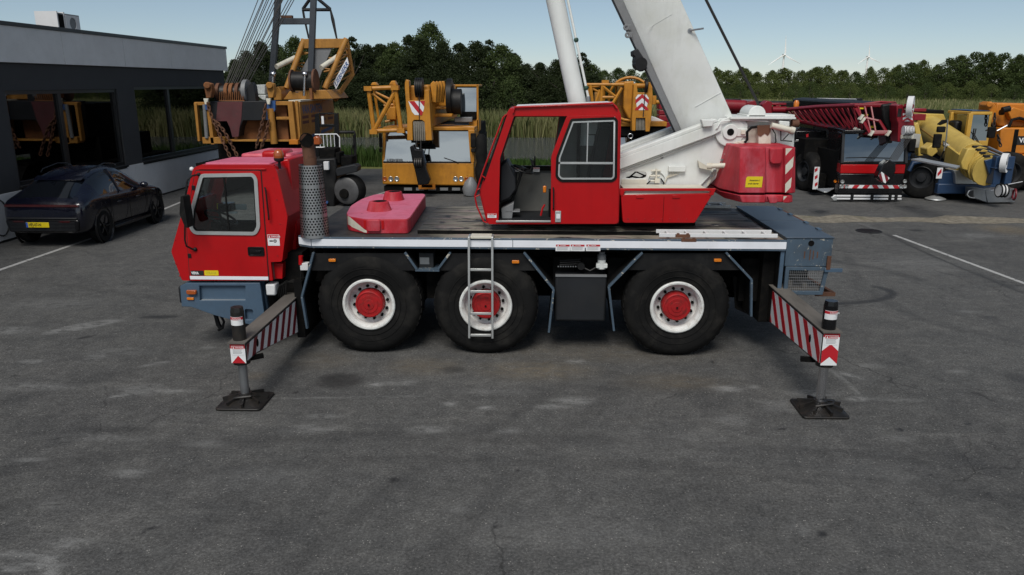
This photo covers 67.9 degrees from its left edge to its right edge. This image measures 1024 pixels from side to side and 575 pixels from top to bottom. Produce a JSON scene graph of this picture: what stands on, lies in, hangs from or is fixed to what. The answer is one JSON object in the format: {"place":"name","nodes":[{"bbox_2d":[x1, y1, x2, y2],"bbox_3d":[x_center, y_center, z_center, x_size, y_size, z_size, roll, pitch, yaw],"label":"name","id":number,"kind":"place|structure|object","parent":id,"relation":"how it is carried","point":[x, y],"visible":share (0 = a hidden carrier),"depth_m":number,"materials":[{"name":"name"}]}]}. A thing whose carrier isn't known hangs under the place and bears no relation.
{"place":"outdoors","nodes":[
{"label":"outdoors","id":0,"kind":"place"},
{"bbox_2d":[0,20,227,243],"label":"office building","id":1,"kind":"structure","parent":0,"point":[124,103],"depth_m":21.73,"materials":[{"name":"grey concrete"}]},
{"bbox_2d":[34,11,80,29],"bbox_3d":[-12.431,-7.225,20.851,0.620,0.590,1.050,0,15,2],"label":"air conditioner","id":2,"kind":"object","parent":1,"relation":"on","point":[55,19],"visible":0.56,"depth_m":20.36,"materials":[{"name":"grey paint"}]},
{"bbox_2d":[4,89,128,187],"bbox_3d":[-11.831,-4.128,20.400,0.260,2.275,4.960,0,15,2],"label":"window","id":3,"kind":"structure","parent":1,"relation":"in","point":[48,127],"depth_m":20.07,"materials":[{"name":"black glass"}]},
{"bbox_2d":[134,86,217,162],"bbox_3d":[-11.611,-5.896,26.848,0.260,2.335,6.540,0,15,2],"label":"window","id":4,"kind":"structure","parent":1,"relation":"in","point":[165,115],"depth_m":25.88,"materials":[{"name":"black glass"}]},
{"bbox_2d":[322,136,555,160],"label":"water","id":5,"kind":"structure","parent":0,"point":[530,147],"depth_m":46.49,"materials":[{"name":"grey liquid"}]},
{"bbox_2d":[321,105,977,137],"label":"reeds","id":6,"kind":"object","parent":5,"relation":"on","point":[528,127],"visible":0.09,"depth_m":53.36,"materials":[{"name":"plant"}]},
{"bbox_2d":[0,169,1023,574],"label":"yard","id":7,"kind":"structure","parent":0,"point":[560,447],"depth_m":8.08,"materials":[{"name":"asphalt"}]},
{"bbox_2d":[0,238,91,270],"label":"road marking","id":8,"kind":"object","parent":7,"relation":"on","point":[44,254],"depth_m":16.49,"materials":[{"name":"white paint"}]},
{"bbox_2d":[4,162,164,243],"bbox_3d":[-10.406,-2.218,18.868,2.280,1.809,4.173,0,15,2],"label":"parked car","id":9,"kind":"object","parent":7,"relation":"on","point":[99,202],"visible":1,"depth_m":17.48,"materials":[{"name":"black paint"}]},
{"bbox_2d":[194,0,354,192],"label":"crawler crane","id":10,"kind":"object","parent":7,"relation":"on","point":[241,119],"visible":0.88,"depth_m":24.64,"materials":[{"name":"paint"}]},
{"bbox_2d":[314,113,365,205],"bbox_3d":[-5.321,-3.895,23.209,1.884,2.743,1.830,0,15,2],"label":"forklift","id":11,"kind":"object","parent":7,"relation":"on","point":[342,185],"visible":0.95,"depth_m":22.77,"materials":[{"name":"black paint"}]},
{"bbox_2d":[364,78,488,196],"bbox_3d":[-2.680,-5.789,28.178,4.004,3.780,8.980,0,15,2],"label":"truck crane","id":12,"kind":"object","parent":7,"relation":"on","point":[431,145],"visible":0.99,"depth_m":25.07,"materials":[{"name":"yellow paint"}]},
{"bbox_2d":[457,87,475,111],"bbox_3d":[-1.545,-6.437,25.970,0.659,0.834,0.130,0,15,2],"label":"cab window","id":13,"kind":"structure","parent":12,"relation":"in","point":[469,93],"depth_m":25.97,"materials":[{"name":"grey glass"}]},
{"bbox_2d":[172,0,849,418],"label":"mobile crane","id":14,"kind":"object","parent":7,"relation":"on","point":[584,216],"visible":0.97,"depth_m":10.25,"materials":[{"name":"red paint"}]},
{"bbox_2d":[186,170,268,280],"bbox_3d":[-3.835,-0.808,10.135,1.122,1.512,0.030,0,15,2],"label":"cab door","id":15,"kind":"structure","parent":14,"relation":"in","point":[220,255],"depth_m":10.20,"materials":[{"name":"red paint"}]},
{"bbox_2d":[347,190,425,233],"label":"counterweight slab","id":16,"kind":"structure","parent":14,"relation":"on","point":[393,212],"depth_m":10.76,"materials":[{"name":"red paint"}]},
{"bbox_2d":[468,234,493,338],"bbox_3d":[-0.414,-0.018,10.181,0.346,1.390,0.267,0,15,2],"label":"hanging ladder","id":17,"kind":"object","parent":14,"relation":"hanging from","point":[483,236],"visible":1,"depth_m":10.08,"materials":[{"name":"metal"}]},
{"bbox_2d":[551,115,618,223],"bbox_3d":[0.956,-1.522,9.892,0.895,1.412,0.087,0,15,2],"label":"sliding door","id":18,"kind":"structure","parent":14,"relation":"in","point":[573,200],"depth_m":9.97,"materials":[{"name":"red paint"}]},
{"bbox_2d":[656,229,777,241],"bbox_3d":[2.684,-0.664,9.731,1.532,0.117,0.930,0,15,2],"label":"folded ladder","id":19,"kind":"object","parent":14,"relation":"on","point":[683,234],"visible":1,"depth_m":9.92,"materials":[{"name":"metal"}]},
{"bbox_2d":[587,76,666,144],"bbox_3d":[4.769,-6.585,30.880,3.768,3.860,3.260,0,15,2],"label":"truck crane","id":20,"kind":"object","parent":7,"relation":"on","point":[634,106],"visible":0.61,"depth_m":29.54,"materials":[{"name":"yellow paint"}]},
{"bbox_2d":[656,104,669,127],"bbox_3d":[6.505,-6.611,32.036,0.821,2.356,0.700,0,15,2],"label":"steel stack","id":21,"kind":"object","parent":20,"relation":"on","point":[661,115],"visible":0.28,"depth_m":31.57,"materials":[{"name":"red paint"}]},
{"bbox_2d":[725,99,798,113],"bbox_3d":[9.506,-5.817,30.479,3.101,3.422,2.920,0,15,2],"label":"folded crane","id":22,"kind":"object","parent":7,"relation":"on","point":[735,106],"visible":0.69,"depth_m":28.81,"materials":[{"name":"red paint"}]},
{"bbox_2d":[785,96,920,193],"bbox_3d":[11.536,-4.867,26.187,4.423,3.466,12.234,2,15,8],"label":"truck crane","id":23,"kind":"object","parent":7,"relation":"on","point":[869,147],"visible":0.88,"depth_m":23.70,"materials":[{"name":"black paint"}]},
{"bbox_2d":[831,194,901,200],"bbox_3d":[11.062,-2.810,23.739,2.174,0.206,0.070,0,15,2],"label":"bumper cover","id":24,"kind":"object","parent":23,"relation":"hanging from","point":[872,196],"visible":1,"depth_m":23.71,"materials":[{"name":"metal"}]},
{"bbox_2d":[795,214,1023,223],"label":"gravel strip","id":25,"kind":"object","parent":7,"relation":"on","point":[837,218],"visible":0.59,"depth_m":20.71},
{"bbox_2d":[893,235,1023,283],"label":"road marking","id":26,"kind":"object","parent":7,"relation":"on","point":[961,260],"visible":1,"depth_m":15.93,"materials":[{"name":"white paint"}]},
{"bbox_2d":[902,108,1023,204],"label":"truck crane","id":27,"kind":"object","parent":7,"relation":"on","point":[956,157],"visible":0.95,"depth_m":24.07,"materials":[{"name":"blue paint"}]},
{"bbox_2d":[954,114,966,133],"bbox_3d":[15.413,-5.550,26.173,0.126,0.818,1.100,0,15,2],"label":"cab side window","id":28,"kind":"structure","parent":27,"relation":"in","point":[962,118],"depth_m":26.02,"materials":[{"name":"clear glass"}]},
{"bbox_2d":[978,101,1023,189],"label":"truck crane","id":29,"kind":"object","parent":7,"relation":"on","point":[1007,121],"visible":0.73,"depth_m":25.68,"materials":[{"name":"orange paint"}]},
{"bbox_2d":[0,0,1023,83],"label":"sky","id":30,"kind":"structure","parent":0,"point":[839,34],"materials":[{"name":"blue"}]},
{"bbox_2d":[343,85,998,168],"bbox_3d":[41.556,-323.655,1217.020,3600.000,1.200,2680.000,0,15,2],"label":"ground","id":31,"kind":"structure","parent":0,"point":[365,167],"depth_m":149.44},
{"bbox_2d":[234,69,259,84],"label":"woodland shrub","id":32,"kind":"object","parent":31,"relation":"on","point":[253,79],"visible":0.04,"depth_m":60.52,"materials":[{"name":"green plant"}]},
{"bbox_2d":[240,41,281,81],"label":"woodland tree","id":33,"kind":"object","parent":31,"relation":"on","point":[265,62],"visible":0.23,"depth_m":65.36,"materials":[{"name":"green plant"}]},
{"bbox_2d":[256,71,298,100],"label":"woodland shrub","id":34,"kind":"object","parent":31,"relation":"on","point":[279,81],"visible":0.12,"depth_m":58.96,"materials":[{"name":"green plant"}]},
{"bbox_2d":[277,35,307,77],"bbox_3d":[-18.292,-17.422,64.310,4.809,7.534,4.996,4,16,14],"label":"woodland tree","id":35,"kind":"object","parent":31,"relation":"on","point":[291,45],"visible":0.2,"depth_m":63.27,"materials":[{"name":"green plant"}]},
{"bbox_2d":[301,69,351,110],"bbox_3d":[-15.399,-15.124,61.145,6.386,4.816,6.085,2,15,8],"label":"woodland shrub","id":36,"kind":"object","parent":31,"relation":"on","point":[324,75],"visible":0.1,"depth_m":59.99,"materials":[{"name":"green plant"}]},
{"bbox_2d":[324,48,361,73],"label":"woodland tree","id":37,"kind":"object","parent":31,"relation":"on","point":[334,51],"visible":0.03,"depth_m":63.00,"materials":[{"name":"green plant"}]},
{"bbox_2d":[333,84,368,116],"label":"woodland shrub","id":38,"kind":"object","parent":31,"relation":"on","point":[349,91],"visible":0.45,"depth_m":58.96,"materials":[{"name":"green plant"}]},
{"bbox_2d":[322,141,381,166],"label":"tall bank grass","id":39,"kind":"structure","parent":31,"relation":"on","point":[368,154],"depth_m":33.72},
{"bbox_2d":[328,74,376,114],"bbox_3d":[-13.805,-14.999,61.220,5.969,4.502,5.688,12,19,39],"label":"woodland shrub","id":40,"kind":"object","parent":31,"relation":"on","point":[340,83],"visible":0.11,"depth_m":59.94,"materials":[{"name":"green plant"}]},
{"bbox_2d":[338,36,368,107],"bbox_3d":[-12.545,-16.607,61.241,3.060,7.027,2.837,3,15,12],"label":"woodland tree","id":41,"kind":"object","parent":31,"relation":"on","point":[358,55],"visible":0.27,"depth_m":60.43,"materials":[{"name":"green plant"}]},
{"bbox_2d":[340,68,391,114],"bbox_3d":[-11.511,-15.207,61.367,6.453,4.867,6.149,-15,21,-43],"label":"woodland shrub","id":42,"kind":"object","parent":31,"relation":"on","point":[364,72],"visible":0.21,"depth_m":60.13,"materials":[{"name":"green plant"}]},
{"bbox_2d":[348,44,386,80],"bbox_3d":[-12.168,-17.008,64.248,5.734,6.965,6.018,-2,15,-6],"label":"woodland tree","id":43,"kind":"object","parent":31,"relation":"on","point":[367,49],"visible":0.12,"depth_m":63.19,"materials":[{"name":"green plant"}]},
{"bbox_2d":[366,43,389,72],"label":"woodland tree","id":44,"kind":"object","parent":31,"relation":"on","point":[379,47],"visible":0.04,"depth_m":66.82,"materials":[{"name":"green plant"}]},
{"bbox_2d":[360,75,401,111],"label":"woodland shrub","id":45,"kind":"object","parent":31,"relation":"on","point":[378,79],"visible":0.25,"depth_m":59.88,"materials":[{"name":"green plant"}]},
{"bbox_2d":[361,67,414,113],"bbox_3d":[-9.090,-15.146,61.042,6.529,4.924,6.221,-8,17,-27],"label":"woodland shrub","id":46,"kind":"object","parent":31,"relation":"on","point":[397,75],"visible":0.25,"depth_m":59.80,"materials":[{"name":"green plant"}]},
{"bbox_2d":[370,41,416,81],"bbox_3d":[-9.633,-16.839,63.107,5.530,6.997,5.323,-4,16,-15],"label":"woodland tree","id":47,"kind":"object","parent":31,"relation":"on","point":[391,53],"visible":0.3,"depth_m":62.05,"materials":[{"name":"green plant"}]},
{"bbox_2d":[395,34,421,77],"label":"woodland tree","id":48,"kind":"object","parent":31,"relation":"on","point":[407,39],"visible":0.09,"depth_m":64.77,"materials":[{"name":"green plant"}]},
{"bbox_2d":[392,37,445,106],"bbox_3d":[-7.308,-16.768,62.035,6.425,7.097,6.186,10,18,32],"label":"woodland tree","id":49,"kind":"object","parent":31,"relation":"on","point":[421,46],"visible":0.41,"depth_m":60.82,"materials":[{"name":"green plant"}]},
{"bbox_2d":[410,20,455,70],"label":"woodland tree","id":50,"kind":"object","parent":31,"relation":"on","point":[429,30],"visible":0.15,"depth_m":68.25,"materials":[{"name":"green plant"}]},
{"bbox_2d":[417,40,466,83],"bbox_3d":[-5.527,-16.209,61.113,5.358,7.064,5.106,-10,18,-33],"label":"woodland tree","id":51,"kind":"object","parent":31,"relation":"on","point":[443,54],"visible":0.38,"depth_m":60.04,"materials":[{"name":"green plant"}]},
{"bbox_2d":[356,157,550,166],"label":"bank grass","id":52,"kind":"structure","parent":31,"relation":"on","point":[520,161],"depth_m":33.72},
{"bbox_2d":[444,42,473,79],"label":"woodland tree","id":53,"kind":"object","parent":31,"relation":"on","point":[457,48],"visible":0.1,"depth_m":63.84,"materials":[{"name":"green plant"}]},
{"bbox_2d":[451,40,503,104],"bbox_3d":[-2.878,-16.471,62.000,6.232,7.113,6.540,8,17,27],"label":"woodland tree","id":54,"kind":"object","parent":31,"relation":"on","point":[475,55],"visible":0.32,"depth_m":60.76,"materials":[{"name":"green plant"}]},
{"bbox_2d":[467,68,509,112],"bbox_3d":[-2.280,-15.040,60.752,6.144,4.863,6.448,-14,20,-41],"label":"woodland shrub","id":55,"kind":"object","parent":31,"relation":"on","point":[485,71],"visible":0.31,"depth_m":59.39,"materials":[{"name":"green plant"}]},
{"bbox_2d":[479,75,526,113],"bbox_3d":[-0.968,-14.662,60.294,5.452,4.315,5.722,14,21,42],"label":"woodland shrub","id":56,"kind":"object","parent":31,"relation":"on","point":[492,96],"visible":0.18,"depth_m":58.88,"materials":[{"name":"green plant"}]},
{"bbox_2d":[479,43,532,108],"bbox_3d":[-0.741,-16.121,60.994,5.785,6.686,6.010,0,15,-2],"label":"woodland tree","id":57,"kind":"object","parent":31,"relation":"on","point":[500,54],"visible":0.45,"depth_m":59.67,"materials":[{"name":"green plant"}]},
{"bbox_2d":[479,77,545,117],"bbox_3d":[-0.233,-13.940,58.804,6.972,4.493,6.719,7,16,23],"label":"elder bush","id":58,"kind":"object","parent":31,"relation":"on","point":[507,83],"visible":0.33,"depth_m":57.79,"materials":[{"name":"green plant"}]},
{"bbox_2d":[493,66,548,111],"bbox_3d":[0.744,-15.186,60.681,5.704,4.789,5.492,-2,15,-7],"label":"woodland shrub","id":59,"kind":"object","parent":31,"relation":"on","point":[523,72],"visible":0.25,"depth_m":59.51,"materials":[{"name":"green plant"}]},
{"bbox_2d":[516,75,544,104],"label":"woodland shrub","id":60,"kind":"object","parent":31,"relation":"on","point":[531,84],"visible":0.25,"depth_m":59.65,"materials":[{"name":"green plant"}]},
{"bbox_2d":[529,62,554,98],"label":"woodland tree","id":61,"kind":"object","parent":31,"relation":"on","point":[539,70],"visible":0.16,"depth_m":61.14,"materials":[{"name":"green plant"}]},
{"bbox_2d":[523,74,565,103],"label":"woodland shrub","id":62,"kind":"object","parent":31,"relation":"on","point":[547,80],"visible":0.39,"depth_m":59.14,"materials":[{"name":"green plant"}]},
{"bbox_2d":[540,75,567,102],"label":"woodland shrub","id":63,"kind":"object","parent":31,"relation":"on","point":[560,82],"visible":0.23,"depth_m":59.00,"materials":[{"name":"green plant"}]},
{"bbox_2d":[548,59,561,80],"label":"woodland tree","id":64,"kind":"object","parent":31,"relation":"on","point":[554,68],"visible":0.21,"depth_m":63.84,"materials":[{"name":"green plant"}]},
{"bbox_2d":[577,52,593,74],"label":"woodland tree","id":65,"kind":"object","parent":31,"relation":"on","point":[586,62],"visible":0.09,"depth_m":62.03,"materials":[{"name":"green plant"}]},
{"bbox_2d":[562,73,617,103],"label":"woodland shrub","id":66,"kind":"object","parent":31,"relation":"on","point":[594,78],"visible":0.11,"depth_m":58.45,"materials":[{"name":"green plant"}]},
{"bbox_2d":[585,63,612,99],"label":"woodland tree","id":67,"kind":"object","parent":31,"relation":"on","point":[594,69],"visible":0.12,"depth_m":64.85,"materials":[{"name":"green plant"}]},
{"bbox_2d":[609,67,625,82],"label":"distant tree","id":68,"kind":"object","parent":31,"relation":"on","point":[616,73],"visible":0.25,"depth_m":119.42,"materials":[{"name":"green plant"}]},
{"bbox_2d":[614,68,645,91],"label":"distant tree","id":69,"kind":"object","parent":31,"relation":"on","point":[629,72],"visible":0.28,"depth_m":112.76,"materials":[{"name":"green plant"}]},
{"bbox_2d":[717,70,744,98],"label":"tree","id":70,"kind":"object","parent":31,"relation":"on","point":[726,76],"visible":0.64,"depth_m":163.71,"materials":[{"name":"green plant"}]},
{"bbox_2d":[724,83,753,99],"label":"hedge bush","id":71,"kind":"object","parent":31,"relation":"on","point":[740,91],"visible":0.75,"depth_m":141.82,"materials":[{"name":"green plant"}]},
{"bbox_2d":[722,68,768,98],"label":"tree","id":72,"kind":"object","parent":31,"relation":"on","point":[746,71],"visible":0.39,"depth_m":166.16,"materials":[{"name":"green plant"}]},
{"bbox_2d":[744,71,768,98],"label":"tree","id":73,"kind":"object","parent":31,"relation":"on","point":[758,78],"visible":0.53,"depth_m":162.11,"materials":[{"name":"green plant"}]},
{"bbox_2d":[742,81,774,99],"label":"hedge bush","id":74,"kind":"object","parent":31,"relation":"on","point":[757,88],"visible":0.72,"depth_m":143.33,"materials":[{"name":"green plant"}]},
{"bbox_2d":[756,70,784,97],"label":"tree","id":75,"kind":"object","parent":31,"relation":"on","point":[770,74],"visible":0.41,"depth_m":167.62,"materials":[{"name":"green plant"}]},
{"bbox_2d":[759,67,802,98],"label":"tree","id":76,"kind":"object","parent":31,"relation":"on","point":[783,74],"visible":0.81,"depth_m":159.68,"materials":[{"name":"green plant"}]},
{"bbox_2d":[779,84,808,100],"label":"hedge bush","id":77,"kind":"object","parent":31,"relation":"on","point":[792,89],"visible":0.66,"depth_m":133.75,"materials":[{"name":"green plant"}]},
{"bbox_2d":[781,71,810,97],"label":"tree","id":78,"kind":"object","parent":31,"relation":"on","point":[799,74],"visible":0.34,"depth_m":165.60,"materials":[{"name":"green plant"}]},
{"bbox_2d":[792,81,825,99],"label":"hedge bush","id":79,"kind":"object","parent":31,"relation":"on","point":[810,91],"visible":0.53,"depth_m":137.33,"materials":[{"name":"green plant"}]},
{"bbox_2d":[798,67,831,97],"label":"tree","id":80,"kind":"object","parent":31,"relation":"on","point":[811,75],"visible":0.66,"depth_m":161.37,"materials":[{"name":"green plant"}]},
{"bbox_2d":[812,64,843,97],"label":"tree","id":81,"kind":"object","parent":31,"relation":"on","point":[829,69],"visible":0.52,"depth_m":162.92,"materials":[{"name":"green plant"}]},
{"bbox_2d":[815,84,845,97],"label":"hedge bush","id":82,"kind":"object","parent":31,"relation":"on","point":[831,90],"visible":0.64,"depth_m":131.63,"materials":[{"name":"green plant"}]},
{"bbox_2d":[800,98,861,131],"bbox_3d":[13.722,-6.631,32.831,2.127,3.063,1.880,0,15,2],"label":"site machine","id":83,"kind":"object","parent":31,"relation":"on","point":[812,127],"visible":0.02,"depth_m":31.94,"materials":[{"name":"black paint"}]},
{"bbox_2d":[826,70,858,97],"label":"tree","id":84,"kind":"object","parent":31,"relation":"on","point":[841,74],"visible":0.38,"depth_m":167.01,"materials":[{"name":"green plant"}]},
{"bbox_2d":[838,83,861,98],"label":"hedge bush","id":85,"kind":"object","parent":31,"relation":"on","point":[853,89],"visible":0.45,"depth_m":133.58,"materials":[{"name":"green plant"}]},
{"bbox_2d":[837,71,869,98],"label":"tree","id":86,"kind":"object","parent":31,"relation":"on","point":[856,79],"visible":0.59,"depth_m":160.95,"materials":[{"name":"green plant"}]},
{"bbox_2d":[854,86,882,99],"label":"hedge bush","id":87,"kind":"object","parent":31,"relation":"on","point":[867,90],"visible":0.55,"depth_m":129.70,"materials":[{"name":"green plant"}]},
{"bbox_2d":[857,67,904,99],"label":"tree","id":88,"kind":"object","parent":31,"relation":"on","point":[885,73],"visible":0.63,"depth_m":159.19,"materials":[{"name":"green plant"}]},
{"bbox_2d":[871,85,900,100],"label":"hedge bush","id":89,"kind":"object","parent":31,"relation":"on","point":[888,88],"visible":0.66,"depth_m":131.63,"materials":[{"name":"green plant"}]},
{"bbox_2d":[884,64,911,98],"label":"tree","id":90,"kind":"object","parent":31,"relation":"on","point":[897,67],"visible":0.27,"depth_m":162.76,"materials":[{"name":"green plant"}]},
{"bbox_2d":[891,84,922,100],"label":"hedge bush","id":91,"kind":"object","parent":31,"relation":"on","point":[907,91],"visible":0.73,"depth_m":127.46,"materials":[{"name":"green plant"}]},
{"bbox_2d":[882,62,933,99],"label":"tree","id":92,"kind":"object","parent":31,"relation":"on","point":[913,67],"visible":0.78,"depth_m":156.33,"materials":[{"name":"green plant"}]},
{"bbox_2d":[905,59,931,98],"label":"tree","id":93,"kind":"object","parent":31,"relation":"on","point":[923,63],"visible":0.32,"depth_m":160.02,"materials":[{"name":"green plant"}]},
{"bbox_2d":[911,83,946,101],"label":"hedge bush","id":94,"kind":"object","parent":31,"relation":"on","point":[930,89],"visible":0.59,"depth_m":129.13,"materials":[{"name":"green plant"}]},
{"bbox_2d":[915,64,949,99],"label":"tree","id":95,"kind":"object","parent":31,"relation":"on","point":[931,71],"visible":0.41,"depth_m":154.94,"materials":[{"name":"green plant"}]},
{"bbox_2d":[926,81,965,100],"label":"hedge bush","id":96,"kind":"object","parent":31,"relation":"on","point":[947,89],"visible":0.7,"depth_m":125.32,"materials":[{"name":"green plant"}]},
{"bbox_2d":[924,57,969,98],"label":"tree","id":97,"kind":"object","parent":31,"relation":"on","point":[948,62],"visible":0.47,"depth_m":152.86,"materials":[{"name":"green plant"}]},
{"bbox_2d":[934,54,976,99],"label":"tree","id":98,"kind":"object","parent":31,"relation":"on","point":[959,57],"visible":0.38,"depth_m":150.27,"materials":[{"name":"green plant"}]},
{"bbox_2d":[930,52,1003,99],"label":"tree","id":99,"kind":"object","parent":31,"relation":"on","point":[964,69],"visible":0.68,"depth_m":147.88,"materials":[{"name":"green plant"}]},
{"bbox_2d":[949,82,993,102],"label":"hedge bush","id":100,"kind":"object","parent":31,"relation":"on","point":[976,85],"visible":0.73,"depth_m":121.45,"materials":[{"name":"green plant"}]},
{"bbox_2d":[964,51,1008,98],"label":"tree","id":101,"kind":"object","parent":31,"relation":"on","point":[990,58],"visible":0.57,"depth_m":146.31,"materials":[{"name":"green plant"}]},
{"bbox_2d":[972,83,1005,101],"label":"hedge bush","id":102,"kind":"object","parent":31,"relation":"on","point":[993,86],"visible":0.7,"depth_m":119.39,"materials":[{"name":"green plant"}]},
{"bbox_2d":[965,52,1023,99],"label":"tree","id":103,"kind":"object","parent":31,"relation":"on","point":[1005,57],"visible":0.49,"depth_m":145.08,"materials":[{"name":"green plant"}]},
{"bbox_2d":[994,57,1023,99],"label":"tree","id":104,"kind":"object","parent":31,"relation":"on","point":[1019,74],"visible":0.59,"depth_m":141.05,"materials":[{"name":"green plant"}]},
{"bbox_2d":[997,53,1023,99],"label":"tree","id":105,"kind":"object","parent":31,"relation":"on","point":[1018,58],"visible":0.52,"depth_m":142.72,"materials":[{"name":"green plant"}]},
{"bbox_2d":[997,85,1023,101],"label":"hedge bush","id":106,"kind":"object","parent":31,"relation":"on","point":[1011,91],"visible":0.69,"depth_m":117.46,"materials":[{"name":"green plant"}]},
{"bbox_2d":[704,202,729,207],"bbox_3d":[2.878,-1.327,12.237,1.186,0.050,0.325,0,15,2],"label":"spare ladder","id":107,"kind":"object","parent":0,"point":[715,205],"visible":0.3,"depth_m":12.07,"materials":[{"name":"metal"}]},
{"bbox_2d":[652,97,1023,113],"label":"meadow grass","id":108,"kind":"structure","parent":0,"point":[942,104],"depth_m":105.62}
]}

